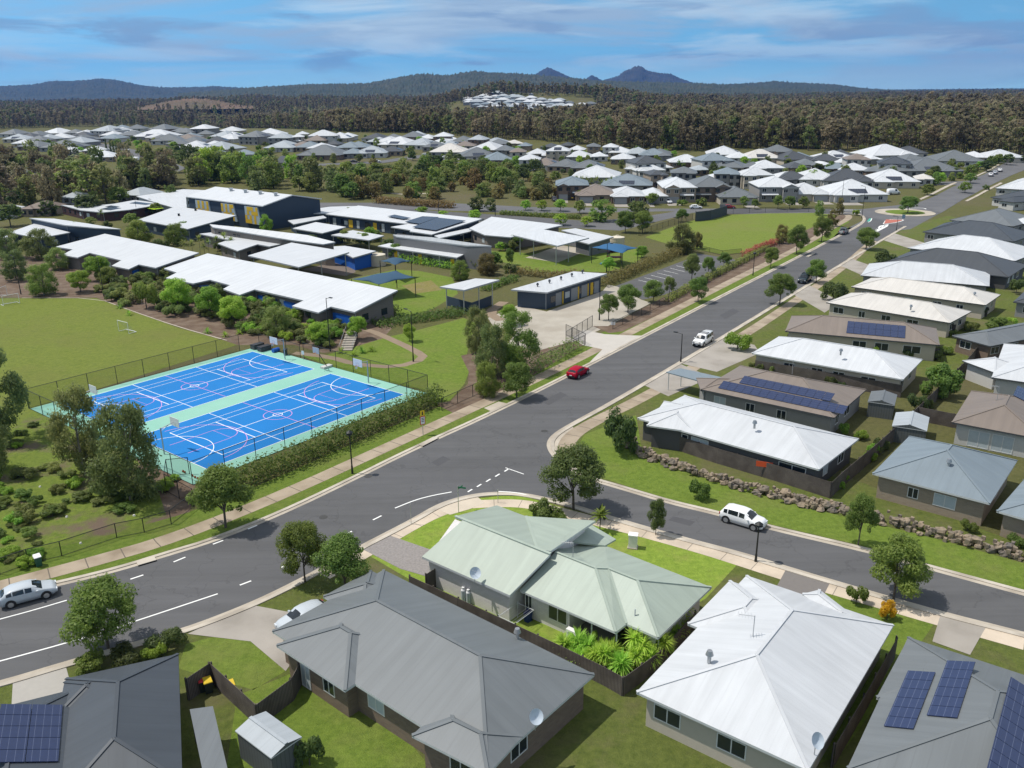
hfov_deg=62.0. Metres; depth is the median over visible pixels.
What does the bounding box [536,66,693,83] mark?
mountain
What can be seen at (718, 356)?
driveway
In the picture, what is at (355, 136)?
house
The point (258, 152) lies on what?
woodland tree
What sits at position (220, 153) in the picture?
woodland tree
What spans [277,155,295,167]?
house
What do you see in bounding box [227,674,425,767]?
back lawn
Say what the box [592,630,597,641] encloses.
sapling
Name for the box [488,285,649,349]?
service yard
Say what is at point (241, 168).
woodland tree
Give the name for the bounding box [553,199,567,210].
garden tree
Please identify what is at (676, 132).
forest tree
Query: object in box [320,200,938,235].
cross street
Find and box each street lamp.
[10,255,21,293]
[93,256,104,296]
[326,297,332,351]
[346,430,353,473]
[403,308,413,361]
[599,276,606,319]
[674,331,682,361]
[754,521,763,561]
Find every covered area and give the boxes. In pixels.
[248,243,348,275]
[331,230,383,249]
[513,229,588,261]
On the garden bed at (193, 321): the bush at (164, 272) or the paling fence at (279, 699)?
the bush at (164, 272)
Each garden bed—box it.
[0,254,394,352]
[438,342,581,412]
[594,215,845,332]
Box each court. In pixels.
[68,352,311,424]
[148,374,403,468]
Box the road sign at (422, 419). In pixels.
[420,410,424,429]
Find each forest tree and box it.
[298,111,304,124]
[304,113,311,128]
[318,111,324,126]
[323,110,333,127]
[334,116,344,131]
[345,115,352,131]
[349,114,355,129]
[354,112,361,130]
[361,109,369,132]
[367,111,375,130]
[372,113,381,132]
[377,112,383,131]
[387,110,391,132]
[392,113,397,132]
[398,110,409,129]
[408,113,417,130]
[412,109,418,129]
[421,111,427,131]
[426,108,432,132]
[430,113,439,133]
[438,110,444,129]
[443,115,451,129]
[449,117,458,134]
[451,110,461,135]
[454,110,466,135]
[460,110,469,134]
[465,110,473,135]
[470,118,482,134]
[477,117,485,134]
[483,112,492,136]
[488,111,496,137]
[492,117,501,136]
[496,113,505,138]
[500,115,511,138]
[508,116,517,138]
[512,117,521,137]
[519,120,528,138]
[523,119,531,138]
[530,116,535,138]
[535,116,541,139]
[538,113,550,140]
[540,118,552,141]
[552,121,559,140]
[553,116,567,142]
[561,120,576,141]
[570,118,576,142]
[572,117,584,143]
[580,117,590,138]
[582,119,594,142]
[591,119,599,142]
[596,119,608,140]
[598,121,608,142]
[603,115,613,143]
[608,116,621,143]
[616,118,625,143]
[617,122,630,142]
[623,118,637,146]
[631,118,644,145]
[636,122,651,148]
[645,124,655,147]
[647,126,661,148]
[655,117,665,147]
[659,123,672,145]
[669,120,678,150]
[679,118,690,150]
[686,126,697,150]
[696,124,705,149]
[701,115,711,148]
[707,121,721,146]
[718,119,727,143]
[719,119,730,145]
[732,120,748,146]
[741,127,753,147]
[743,115,761,147]
[753,114,765,145]
[753,125,768,147]
[760,121,774,146]
[764,118,782,145]
[773,116,781,143]
[779,121,788,145]
[782,121,795,147]
[794,115,802,146]
[801,124,816,149]
[809,121,818,145]
[812,124,823,143]
[816,126,827,145]
[820,125,833,149]
[825,117,838,149]
[833,123,846,149]
[836,118,847,148]
[842,116,855,150]
[852,116,868,147]
[858,119,869,143]
[864,126,878,147]
[867,118,880,146]
[870,126,883,145]
[878,122,891,144]
[884,118,896,143]
[886,117,901,146]
[893,121,906,147]
[898,121,919,145]
[913,123,924,148]
[917,119,932,150]
[926,123,942,152]
[927,118,938,143]
[938,115,947,134]
[939,117,956,150]
[940,120,953,148]
[947,121,964,149]
[955,123,967,150]
[956,116,975,152]
[967,127,981,151]
[974,119,989,152]
[979,122,992,151]
[983,129,1002,150]
[992,128,1005,148]
[997,120,1012,149]
[1004,120,1017,151]
[1007,127,1022,153]
[1009,127,1023,154]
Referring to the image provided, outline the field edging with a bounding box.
[83,298,224,339]
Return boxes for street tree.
[57,572,138,650]
[185,461,255,527]
[274,520,327,582]
[310,529,370,584]
[500,362,535,397]
[537,441,607,509]
[647,498,666,534]
[689,276,708,298]
[763,272,797,304]
[764,247,779,266]
[787,224,809,253]
[805,259,827,281]
[812,215,834,241]
[843,491,881,544]
[856,227,880,249]
[869,531,933,599]
[898,196,919,212]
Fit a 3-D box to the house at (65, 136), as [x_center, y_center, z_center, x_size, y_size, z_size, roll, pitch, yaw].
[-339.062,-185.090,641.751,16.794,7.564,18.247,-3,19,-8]
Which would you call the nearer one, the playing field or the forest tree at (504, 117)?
the playing field
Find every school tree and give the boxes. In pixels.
[0,203,23,225]
[0,227,22,258]
[0,248,27,280]
[18,228,59,259]
[24,262,58,296]
[37,200,58,215]
[43,247,69,269]
[65,270,91,291]
[72,194,100,207]
[82,255,109,274]
[98,266,117,283]
[122,213,139,222]
[125,219,155,241]
[148,203,161,212]
[158,277,194,304]
[162,223,188,245]
[193,286,222,315]
[216,295,247,325]
[258,214,273,229]
[261,305,292,336]
[304,322,331,340]
[337,230,350,243]
[346,315,366,339]
[359,232,370,247]
[388,243,399,255]
[402,323,415,341]
[414,206,427,211]
[449,260,469,280]
[463,305,491,352]
[468,210,481,217]
[471,322,507,377]
[473,359,501,398]
[476,252,498,275]
[498,304,519,317]
[499,310,541,374]
[505,248,514,261]
[508,237,522,244]
[553,213,567,224]
[574,200,585,212]
[580,216,592,225]
[587,199,617,221]
[598,293,619,319]
[602,257,616,268]
[614,211,634,232]
[617,284,642,312]
[626,200,648,221]
[634,210,653,232]
[635,246,649,257]
[642,279,664,301]
[663,276,676,293]
[665,222,696,253]
[676,209,688,218]
[682,252,700,279]
[692,232,702,248]
[702,256,715,271]
[716,252,732,263]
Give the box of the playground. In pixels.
[600,250,621,263]
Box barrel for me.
[271,347,279,352]
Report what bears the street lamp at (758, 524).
on the footpath at (995, 636)
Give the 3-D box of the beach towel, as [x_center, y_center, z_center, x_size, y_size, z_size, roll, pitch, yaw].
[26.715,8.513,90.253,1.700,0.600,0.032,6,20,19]
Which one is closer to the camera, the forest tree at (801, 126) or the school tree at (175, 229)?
the school tree at (175, 229)
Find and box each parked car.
[0,579,57,608]
[274,599,323,627]
[566,365,589,378]
[689,204,701,208]
[692,330,713,346]
[719,503,767,531]
[797,272,811,283]
[838,227,848,234]
[886,188,899,194]
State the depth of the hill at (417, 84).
3836.45 m
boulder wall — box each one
[622,436,824,511]
[806,496,1023,561]
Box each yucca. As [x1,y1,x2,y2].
[553,629,575,650]
[560,625,587,649]
[569,631,597,658]
[569,644,587,662]
[583,642,608,665]
[591,635,610,665]
[592,641,614,665]
[600,636,624,664]
[606,647,636,675]
[619,626,644,664]
[626,633,657,668]
[634,644,662,668]
[652,632,677,655]
[656,631,676,659]
[670,623,684,639]
[682,607,696,633]
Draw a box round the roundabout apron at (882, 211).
[875,209,935,216]
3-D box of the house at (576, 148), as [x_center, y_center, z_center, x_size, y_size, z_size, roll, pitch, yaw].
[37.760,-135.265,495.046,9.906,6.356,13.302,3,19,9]
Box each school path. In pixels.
[293,329,426,367]
[486,301,507,320]
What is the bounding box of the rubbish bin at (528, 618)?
[523,608,532,622]
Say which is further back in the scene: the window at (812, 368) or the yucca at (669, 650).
the window at (812, 368)
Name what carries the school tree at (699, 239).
on the ground at (874, 428)
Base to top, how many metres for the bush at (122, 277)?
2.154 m
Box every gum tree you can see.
[0,348,30,443]
[0,424,11,471]
[44,381,106,473]
[82,397,164,501]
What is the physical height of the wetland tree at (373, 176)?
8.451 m
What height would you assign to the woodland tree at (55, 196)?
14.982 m
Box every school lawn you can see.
[301,318,473,402]
[348,269,457,317]
[491,249,644,271]
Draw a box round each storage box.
[250,342,263,349]
[257,344,271,351]
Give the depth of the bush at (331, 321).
148.54 m
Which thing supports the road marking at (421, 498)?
on the road at (514, 438)
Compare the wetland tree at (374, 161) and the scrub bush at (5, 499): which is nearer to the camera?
the scrub bush at (5, 499)
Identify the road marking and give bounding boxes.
[0,593,217,660]
[1,600,66,618]
[395,492,449,507]
[877,224,888,230]
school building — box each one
[13,224,69,248]
[29,218,120,242]
[56,234,198,280]
[61,200,161,220]
[136,189,203,210]
[139,206,235,240]
[164,253,397,325]
[200,233,280,260]
[210,224,334,265]
[288,216,326,232]
[293,222,345,243]
[313,206,353,222]
[326,206,481,239]
[334,246,375,269]
[378,243,463,267]
[393,234,491,269]
[469,217,562,248]
[511,270,606,308]
[561,228,613,255]
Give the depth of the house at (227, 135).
608.50 m
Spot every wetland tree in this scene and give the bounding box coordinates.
[290,175,305,190]
[292,164,308,182]
[300,172,318,191]
[323,167,330,178]
[323,170,338,191]
[326,163,336,174]
[331,173,351,196]
[336,180,353,196]
[337,161,353,173]
[341,181,360,198]
[347,172,356,182]
[349,165,363,175]
[352,166,368,178]
[354,175,372,197]
[366,158,377,175]
[366,181,383,197]
[368,162,384,172]
[368,172,382,189]
[371,169,381,180]
[378,172,394,192]
[381,164,392,172]
[383,168,391,179]
[389,169,402,185]
[390,173,400,185]
[391,161,405,173]
[396,157,412,173]
[402,186,414,198]
[403,168,411,181]
[404,181,422,197]
[408,174,417,182]
[411,169,422,176]
[411,177,423,189]
[414,162,428,174]
[418,154,430,162]
[418,156,433,174]
[418,172,425,181]
[419,178,427,188]
[426,166,445,189]
[426,182,440,198]
[427,186,440,199]
[430,155,442,163]
[431,177,447,190]
[440,159,455,171]
[440,167,454,182]
[442,169,453,185]
[447,181,455,191]
[452,167,463,179]
[457,160,471,177]
[458,177,466,184]
[459,165,472,177]
[465,167,482,189]
[470,160,480,172]
[473,158,487,179]
[473,183,487,196]
[478,157,489,168]
[479,181,491,196]
[485,161,497,180]
[490,171,503,182]
[491,186,504,197]
[492,166,511,181]
[496,175,508,191]
[496,181,506,191]
[500,158,517,168]
[502,162,515,169]
[504,176,514,190]
[511,171,517,181]
[511,179,524,195]
[517,167,528,180]
[517,186,528,197]
[525,187,533,198]
[526,158,543,171]
[529,188,540,199]
[530,171,544,185]
[537,168,547,176]
[537,181,552,198]
[544,177,553,187]
[546,186,556,197]
[550,171,560,179]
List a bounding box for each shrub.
[73,647,104,675]
[84,216,96,223]
[101,220,112,226]
[109,640,142,667]
[140,641,167,658]
[142,626,187,659]
[213,241,220,250]
[293,735,324,767]
[363,227,376,233]
[380,238,393,244]
[491,252,502,262]
[495,242,505,249]
[502,263,518,274]
[508,239,517,249]
[528,497,557,517]
[549,507,567,518]
[603,406,637,453]
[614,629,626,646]
[689,478,710,499]
[723,331,752,349]
[820,280,848,299]
[824,376,837,382]
[833,480,844,488]
[838,423,849,434]
[846,585,869,603]
[853,429,868,438]
[863,451,877,460]
[866,443,879,450]
[873,249,896,262]
[873,437,890,449]
[878,599,897,619]
[903,350,913,356]
[907,393,929,408]
[919,362,964,398]
[923,395,933,408]
[934,347,942,361]
[938,346,951,353]
[941,345,953,353]
[949,329,957,336]
[960,518,978,531]
[964,321,978,330]
[985,317,1014,328]
[1007,532,1023,548]
[1008,278,1023,293]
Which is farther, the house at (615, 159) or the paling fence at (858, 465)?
the house at (615, 159)
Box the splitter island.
[884,219,900,223]
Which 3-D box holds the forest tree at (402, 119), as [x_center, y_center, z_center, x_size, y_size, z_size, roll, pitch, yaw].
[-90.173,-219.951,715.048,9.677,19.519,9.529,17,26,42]
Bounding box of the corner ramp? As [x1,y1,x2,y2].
[438,497,484,514]
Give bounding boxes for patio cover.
[190,706,226,767]
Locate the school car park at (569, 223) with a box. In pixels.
[396,209,586,228]
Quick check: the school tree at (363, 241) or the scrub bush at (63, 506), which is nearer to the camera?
the scrub bush at (63, 506)
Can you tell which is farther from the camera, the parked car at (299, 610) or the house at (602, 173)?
the house at (602, 173)
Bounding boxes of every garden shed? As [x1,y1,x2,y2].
[235,711,302,767]
[867,390,896,419]
[892,411,929,442]
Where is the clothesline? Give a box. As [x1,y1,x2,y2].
[498,601,533,623]
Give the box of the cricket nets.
[695,204,726,220]
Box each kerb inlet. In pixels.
[136,556,155,564]
[418,437,437,446]
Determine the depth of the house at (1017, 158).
430.13 m
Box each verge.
[0,227,850,580]
[573,216,1023,567]
[619,221,848,334]
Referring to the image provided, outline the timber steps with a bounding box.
[339,327,357,350]
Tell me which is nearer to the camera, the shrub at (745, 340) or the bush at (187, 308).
the shrub at (745, 340)
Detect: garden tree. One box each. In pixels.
[5,190,24,204]
[107,186,129,202]
[132,140,139,145]
[164,184,176,192]
[173,145,180,152]
[281,149,288,155]
[329,153,336,162]
[354,154,363,161]
[373,137,378,145]
[408,151,416,158]
[444,153,453,159]
[452,154,462,159]
[467,196,483,210]
[484,198,496,210]
[512,156,518,163]
[520,200,531,209]
[535,200,546,210]
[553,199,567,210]
[576,155,583,161]
[618,160,624,168]
[645,193,658,202]
[708,163,718,170]
[740,156,749,163]
[740,196,749,205]
[751,199,758,208]
[773,195,782,204]
[775,224,788,243]
[784,196,795,208]
[795,165,806,171]
[798,196,809,205]
[813,163,824,169]
[815,200,825,215]
[827,208,839,224]
[836,197,844,214]
[921,184,935,193]
[924,169,934,177]
[928,165,940,173]
[932,171,940,183]
[935,172,946,181]
[957,162,964,167]
[957,181,972,190]
[963,164,977,173]
[963,173,977,182]
[980,160,996,170]
[987,155,997,165]
[1001,153,1014,162]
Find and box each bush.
[0,486,13,494]
[0,495,11,504]
[0,527,6,535]
[0,535,13,543]
[0,544,20,559]
[3,511,25,524]
[5,438,24,447]
[5,522,16,526]
[7,553,17,559]
[9,466,37,479]
[11,442,23,448]
[12,502,24,506]
[12,503,35,522]
[12,526,20,531]
[13,488,32,500]
[14,429,27,435]
[15,555,34,568]
[16,522,27,526]
[16,550,24,555]
[20,525,38,537]
[25,547,44,554]
[26,494,43,506]
[27,421,39,426]
[30,550,43,557]
[31,540,42,544]
[37,463,52,469]
[39,503,64,516]
[41,502,67,513]
[46,461,60,472]
[48,484,63,493]
[57,469,76,476]
[61,498,69,503]
[64,475,84,488]
[71,490,92,502]
[86,429,114,436]
[89,482,116,496]
[90,495,115,506]
[93,284,111,292]
[94,271,115,278]
[102,287,116,295]
[104,293,118,300]
[109,276,125,283]
[109,282,127,289]
[110,287,127,298]
[111,490,128,501]
[111,501,136,514]
[117,298,131,305]
[119,275,128,282]
[124,290,140,303]
[128,272,147,285]
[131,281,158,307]
[136,271,154,279]
[136,278,152,284]
[150,279,164,289]
[152,239,169,246]
[152,273,163,280]
[155,302,166,309]
[156,479,174,490]
[157,267,168,279]
[157,300,171,310]
[161,304,184,315]
[165,474,180,480]
[176,301,188,310]
[184,305,192,311]
[190,286,201,292]
[192,306,210,316]
[206,311,213,318]
[210,283,225,297]
[212,310,222,318]
[220,317,233,326]
[234,321,249,331]
[239,296,256,301]
[240,296,249,305]
[242,316,260,324]
[242,321,255,330]
[245,302,255,310]
[246,328,260,334]
[248,300,263,310]
[250,306,264,316]
[250,314,263,319]
[259,307,270,316]
[262,294,276,307]
[262,297,277,308]
[262,325,273,334]
[278,330,293,339]
[285,308,302,320]
[286,328,306,336]
[288,321,302,329]
[289,310,303,317]
[295,335,307,342]
[306,318,314,323]
[314,335,328,345]
[321,319,339,324]
[323,323,338,329]
[323,339,335,347]
[331,326,342,337]
[335,323,349,330]
[676,199,687,205]
[696,197,706,205]
[852,209,859,214]
[982,184,989,189]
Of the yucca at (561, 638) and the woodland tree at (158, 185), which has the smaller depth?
the yucca at (561, 638)
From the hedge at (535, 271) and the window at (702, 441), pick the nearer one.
the window at (702, 441)
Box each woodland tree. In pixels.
[0,144,9,161]
[0,154,11,175]
[0,159,12,173]
[0,162,11,189]
[0,164,18,204]
[0,183,9,204]
[5,153,24,169]
[6,144,26,159]
[6,161,17,175]
[9,153,25,168]
[10,164,30,200]
[13,174,38,206]
[20,179,38,204]
[22,140,37,163]
[26,149,42,172]
[30,163,55,199]
[31,157,53,177]
[36,165,63,202]
[41,154,52,169]
[47,142,65,157]
[47,170,62,190]
[48,159,86,192]
[49,151,60,169]
[51,143,68,177]
[52,172,74,195]
[62,140,79,160]
[62,154,83,174]
[68,155,98,192]
[69,152,103,194]
[69,177,82,192]
[82,162,95,191]
[85,145,108,182]
[87,161,117,203]
[95,182,109,194]
[96,167,116,195]
[109,167,128,191]
[114,142,132,163]
[114,165,133,187]
[116,152,130,160]
[116,154,130,186]
[119,157,141,173]
[126,167,138,188]
[127,162,141,188]
[132,162,151,184]
[135,167,152,188]
[138,143,154,171]
[140,148,156,166]
[148,164,159,188]
[150,168,167,188]
[151,154,179,180]
[152,147,169,155]
[152,153,177,187]
[154,150,172,176]
[162,145,180,168]
[163,148,177,174]
[177,144,195,167]
[183,157,209,185]
[184,163,201,176]
[193,146,216,179]
[195,159,212,183]
[205,150,222,180]
[210,145,224,167]
[214,150,233,179]
[215,153,243,183]
[229,150,249,177]
[237,155,254,181]
[245,165,262,186]
[249,170,267,190]
[250,155,262,166]
[254,148,268,160]
[258,155,284,184]
[261,149,276,161]
[262,161,283,187]
[281,153,296,178]
[288,159,302,178]
[299,156,324,189]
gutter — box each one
[0,492,1023,682]
[56,214,865,585]
[547,226,1023,595]
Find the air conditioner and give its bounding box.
[566,626,575,637]
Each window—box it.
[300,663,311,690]
[305,311,310,318]
[322,678,334,697]
[362,313,368,319]
[367,694,384,716]
[381,308,387,314]
[449,757,469,767]
[510,735,527,762]
[548,605,566,625]
[565,291,569,297]
[647,635,658,650]
[653,703,680,729]
[691,436,708,444]
[714,396,725,404]
[716,732,746,760]
[745,402,754,411]
[776,409,785,419]
[778,461,805,473]
[784,362,794,366]
[811,367,822,370]
[822,464,827,476]
[833,307,843,313]
[833,371,844,374]
[837,452,843,464]
[844,406,849,416]
[852,340,866,347]
[858,311,864,317]
[861,376,875,379]
[874,342,888,350]
[881,315,890,320]
[902,345,920,353]
[907,319,918,323]
[907,487,918,499]
[932,492,956,510]
[959,340,970,349]
[966,429,990,449]
[990,346,999,354]
[990,434,1014,454]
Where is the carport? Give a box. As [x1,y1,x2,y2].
[666,368,719,388]
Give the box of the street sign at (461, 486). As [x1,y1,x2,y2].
[457,485,465,512]
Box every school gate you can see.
[566,324,585,344]
[567,315,592,339]
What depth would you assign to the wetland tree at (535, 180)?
356.34 m
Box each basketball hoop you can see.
[81,384,97,413]
[160,416,178,454]
[269,336,285,358]
[353,358,368,382]
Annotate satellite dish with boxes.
[470,567,480,581]
[529,708,542,729]
[812,732,823,754]
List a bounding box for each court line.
[147,369,312,421]
[149,374,327,432]
[157,436,213,462]
[171,433,222,454]
[178,384,327,434]
[209,413,282,440]
[218,396,366,450]
[225,398,373,453]
[227,395,401,461]
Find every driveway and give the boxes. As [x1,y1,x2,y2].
[12,668,68,703]
[188,606,288,670]
[364,536,429,575]
[614,204,628,206]
[645,364,697,395]
[667,203,681,205]
[682,339,757,371]
[777,571,828,593]
[793,286,834,312]
[842,259,867,274]
[843,203,862,204]
[884,234,923,247]
[933,616,984,654]
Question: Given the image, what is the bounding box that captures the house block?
[0,496,1023,767]
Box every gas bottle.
[461,586,465,600]
[466,589,470,603]
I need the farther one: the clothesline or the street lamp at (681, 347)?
the street lamp at (681, 347)
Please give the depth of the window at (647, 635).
61.26 m
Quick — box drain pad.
[485,402,509,411]
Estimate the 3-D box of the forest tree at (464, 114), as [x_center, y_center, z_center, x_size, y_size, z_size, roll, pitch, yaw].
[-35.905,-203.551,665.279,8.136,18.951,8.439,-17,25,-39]
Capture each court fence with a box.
[26,343,427,484]
[27,335,239,408]
[258,334,300,357]
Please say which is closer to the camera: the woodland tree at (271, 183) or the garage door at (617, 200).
the garage door at (617, 200)
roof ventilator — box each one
[514,627,520,638]
[705,649,713,663]
[752,420,756,428]
[946,458,951,466]
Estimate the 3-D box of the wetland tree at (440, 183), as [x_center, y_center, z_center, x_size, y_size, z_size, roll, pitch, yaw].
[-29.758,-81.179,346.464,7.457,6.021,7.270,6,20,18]
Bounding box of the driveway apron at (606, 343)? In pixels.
[573,330,644,361]
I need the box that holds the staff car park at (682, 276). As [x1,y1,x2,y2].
[617,253,735,299]
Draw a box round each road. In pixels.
[0,216,1023,679]
[97,143,184,171]
[318,155,424,165]
[585,211,697,230]
[917,154,1023,212]
[933,181,966,184]
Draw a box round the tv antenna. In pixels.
[738,611,754,636]
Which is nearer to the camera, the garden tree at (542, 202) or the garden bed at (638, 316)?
the garden bed at (638, 316)
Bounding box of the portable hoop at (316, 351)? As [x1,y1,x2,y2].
[312,347,332,368]
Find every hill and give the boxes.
[0,78,246,100]
[137,97,252,109]
[178,70,829,100]
[706,80,926,92]
[893,88,1023,90]
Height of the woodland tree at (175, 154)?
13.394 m
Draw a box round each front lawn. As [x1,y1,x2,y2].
[179,637,284,688]
[371,496,735,676]
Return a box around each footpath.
[0,213,851,589]
[321,499,1023,649]
[557,241,876,450]
[920,182,956,199]
[965,183,1001,200]
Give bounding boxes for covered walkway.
[434,228,470,241]
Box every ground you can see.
[0,88,1023,538]
[0,410,183,556]
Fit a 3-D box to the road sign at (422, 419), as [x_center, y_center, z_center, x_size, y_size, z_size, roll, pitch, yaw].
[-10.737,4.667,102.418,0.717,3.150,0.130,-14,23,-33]
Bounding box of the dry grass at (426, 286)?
[402,280,440,293]
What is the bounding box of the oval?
[646,213,829,253]
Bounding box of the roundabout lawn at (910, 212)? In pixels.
[885,210,924,214]
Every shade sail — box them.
[351,271,415,296]
[380,257,411,273]
[591,243,637,263]
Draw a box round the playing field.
[0,298,235,430]
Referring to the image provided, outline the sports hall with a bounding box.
[186,187,321,228]
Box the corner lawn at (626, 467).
[581,415,1023,589]
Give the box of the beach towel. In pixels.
[756,461,772,466]
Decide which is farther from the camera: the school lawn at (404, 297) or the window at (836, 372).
the school lawn at (404, 297)
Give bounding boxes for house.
[0,129,30,137]
[0,205,24,219]
[0,653,181,767]
[1,134,31,142]
[11,139,32,147]
[16,141,50,150]
[21,200,67,216]
[25,133,43,136]
[27,135,55,142]
[32,131,55,135]
[38,139,91,151]
[45,128,70,133]
[45,134,64,141]
[55,133,75,138]
[61,191,87,204]
[64,129,81,134]
[67,146,81,156]
[68,135,102,142]
[71,137,100,144]
[72,131,97,136]
[81,146,108,152]
[90,125,129,137]
[91,150,117,161]
[99,131,120,136]
[100,134,129,141]
[117,187,162,202]
[119,130,142,136]
[128,124,148,131]
[134,129,182,139]
[145,133,163,141]
[146,124,179,130]
[151,133,184,144]
[165,139,188,147]
[175,128,196,134]
[179,140,209,151]
[181,134,204,138]
[185,136,207,142]
[190,124,219,133]
[198,130,215,137]
[198,141,246,151]
[206,136,230,142]
[209,131,232,137]
[219,126,246,133]
[221,133,238,137]
[225,135,238,142]
[238,130,273,144]
[239,149,254,156]
[261,128,287,134]
[263,140,295,151]
[268,132,293,144]
[272,569,594,767]
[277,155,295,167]
[292,134,304,140]
[294,141,305,146]
[294,141,318,151]
[295,131,309,137]
[296,145,346,159]
[304,135,327,143]
[306,143,336,149]
[308,130,338,142]
[327,140,344,145]
[336,141,358,149]
[337,132,353,141]
[343,148,360,158]
[345,133,358,139]
[355,141,370,149]
[358,145,387,157]
[361,133,386,142]
[366,137,382,144]
[375,136,395,146]
[377,136,413,148]
[385,146,404,155]
[403,131,424,139]
[403,137,433,149]
[422,134,432,139]
[422,141,443,151]
[422,505,711,652]
[429,143,467,155]
[432,132,453,140]
[443,140,457,143]
[452,136,468,142]
[456,141,476,148]
[456,147,491,160]
[467,135,489,144]
[468,141,502,152]
[470,99,483,106]
[485,151,511,162]
[488,137,507,141]
[492,139,507,144]
[493,145,514,154]
[495,97,509,101]
[508,140,521,146]
[509,147,526,156]
[510,94,524,98]
[515,97,528,101]
[518,142,531,150]
[518,154,540,170]
[522,100,535,103]
[525,96,537,99]
[526,148,545,158]
[535,97,547,101]
[540,143,556,149]
[540,158,557,170]
[546,145,571,160]
[546,158,578,172]
[549,99,564,103]
[555,176,588,199]
[561,142,575,148]
[566,150,592,160]
[570,145,586,151]
[570,159,605,173]
[572,165,621,183]
[575,183,613,202]
[586,143,600,153]
[592,152,608,161]
[601,173,652,189]
[603,143,618,155]
[608,146,629,157]
[610,153,635,164]
[610,186,645,203]
[624,166,633,173]
[625,155,665,171]
[626,147,644,156]
[631,164,664,176]
[636,575,893,767]
[638,148,661,157]
[638,395,858,480]
[641,187,668,203]
[642,169,669,187]
[657,177,697,202]
[658,148,672,157]
[658,152,671,160]
[665,165,673,172]
[667,154,693,167]
[670,166,697,180]
[687,175,731,201]
[689,165,708,175]
[690,152,734,167]
[696,365,866,432]
[705,146,740,155]
[710,158,744,170]
[713,167,740,186]
[715,186,758,204]
[725,152,751,163]
[738,167,774,188]
[743,162,755,168]
[744,149,777,163]
[748,176,799,201]
[749,160,784,173]
[752,336,922,392]
[764,145,791,154]
[774,171,787,176]
[776,150,812,164]
[778,171,808,183]
[780,162,810,170]
[785,315,939,360]
[789,159,819,168]
[795,182,829,201]
[798,168,829,185]
[810,150,848,158]
[811,154,838,162]
[815,161,828,169]
[817,179,889,202]
[822,168,874,186]
[824,163,843,171]
[826,292,971,337]
[836,149,851,154]
[837,163,866,174]
[841,153,871,166]
[846,636,1023,767]
[849,144,918,158]
[851,277,1000,318]
[861,260,989,290]
[863,167,879,174]
[865,155,881,164]
[865,169,920,188]
[871,164,919,176]
[872,436,1023,537]
[876,156,912,168]
[886,248,1023,289]
[896,153,922,160]
[901,146,927,156]
[908,235,1023,262]
[910,158,963,176]
[913,174,934,185]
[923,150,984,166]
[923,220,1023,245]
[950,208,1023,228]
[951,386,1023,457]
[952,322,1023,358]
[962,343,1023,394]
[966,151,987,159]
[981,149,1023,162]
[991,190,1023,210]
[995,178,1023,195]
[1013,292,1023,317]
[1019,218,1023,229]
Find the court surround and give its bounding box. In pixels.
[31,349,420,483]
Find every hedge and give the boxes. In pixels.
[201,382,447,490]
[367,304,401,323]
[370,305,468,327]
[371,196,455,207]
[398,254,454,268]
[479,274,519,290]
[499,210,581,218]
[507,265,584,277]
[529,337,582,373]
[601,241,699,286]
[663,244,769,301]
[740,238,779,256]
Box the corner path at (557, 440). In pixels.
[554,427,572,449]
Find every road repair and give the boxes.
[431,456,449,465]
[669,516,693,525]
[720,309,738,318]
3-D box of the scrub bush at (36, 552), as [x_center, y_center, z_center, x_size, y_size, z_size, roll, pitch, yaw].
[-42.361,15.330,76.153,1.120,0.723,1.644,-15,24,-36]
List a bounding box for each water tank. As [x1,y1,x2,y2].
[371,252,385,266]
[610,235,624,244]
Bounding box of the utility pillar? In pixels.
[627,532,637,549]
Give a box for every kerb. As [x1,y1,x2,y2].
[0,493,1023,686]
[56,212,863,583]
[551,226,1023,592]
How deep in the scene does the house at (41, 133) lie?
694.05 m
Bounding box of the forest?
[0,80,1023,152]
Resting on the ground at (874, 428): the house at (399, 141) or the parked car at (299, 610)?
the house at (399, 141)
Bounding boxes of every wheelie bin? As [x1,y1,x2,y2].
[198,676,205,692]
[202,675,212,693]
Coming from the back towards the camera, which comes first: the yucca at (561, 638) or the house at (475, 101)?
the house at (475, 101)
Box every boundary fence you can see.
[0,493,193,573]
[163,457,193,504]
[441,335,584,409]
[613,239,786,328]
[727,207,827,213]
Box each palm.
[178,239,187,246]
[204,237,212,248]
[589,503,609,528]
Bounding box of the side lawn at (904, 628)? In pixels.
[819,593,933,762]
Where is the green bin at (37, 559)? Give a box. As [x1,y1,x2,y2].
[32,553,41,566]
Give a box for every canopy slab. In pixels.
[302,263,354,275]
[526,246,578,261]
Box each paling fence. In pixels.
[184,661,301,717]
[409,574,624,695]
[425,569,435,587]
[620,610,696,695]
[679,437,842,497]
[755,360,902,397]
[830,635,897,767]
[842,347,977,483]
[918,406,956,427]
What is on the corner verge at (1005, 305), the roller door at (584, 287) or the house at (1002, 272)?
the house at (1002, 272)
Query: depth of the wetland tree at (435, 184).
326.72 m
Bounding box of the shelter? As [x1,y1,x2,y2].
[440,278,499,312]
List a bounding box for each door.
[525,595,531,609]
[556,292,561,305]
[559,194,567,199]
[571,287,577,300]
[580,197,592,202]
[581,284,586,297]
[590,282,592,294]
[594,280,598,293]
[615,198,626,203]
[667,197,678,202]
[814,196,827,201]
[836,196,850,202]
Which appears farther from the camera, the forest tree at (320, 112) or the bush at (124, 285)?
the forest tree at (320, 112)
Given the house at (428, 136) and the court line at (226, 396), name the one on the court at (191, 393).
the court line at (226, 396)
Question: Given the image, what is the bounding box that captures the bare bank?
[135,458,195,516]
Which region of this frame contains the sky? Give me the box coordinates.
[0,0,1023,89]

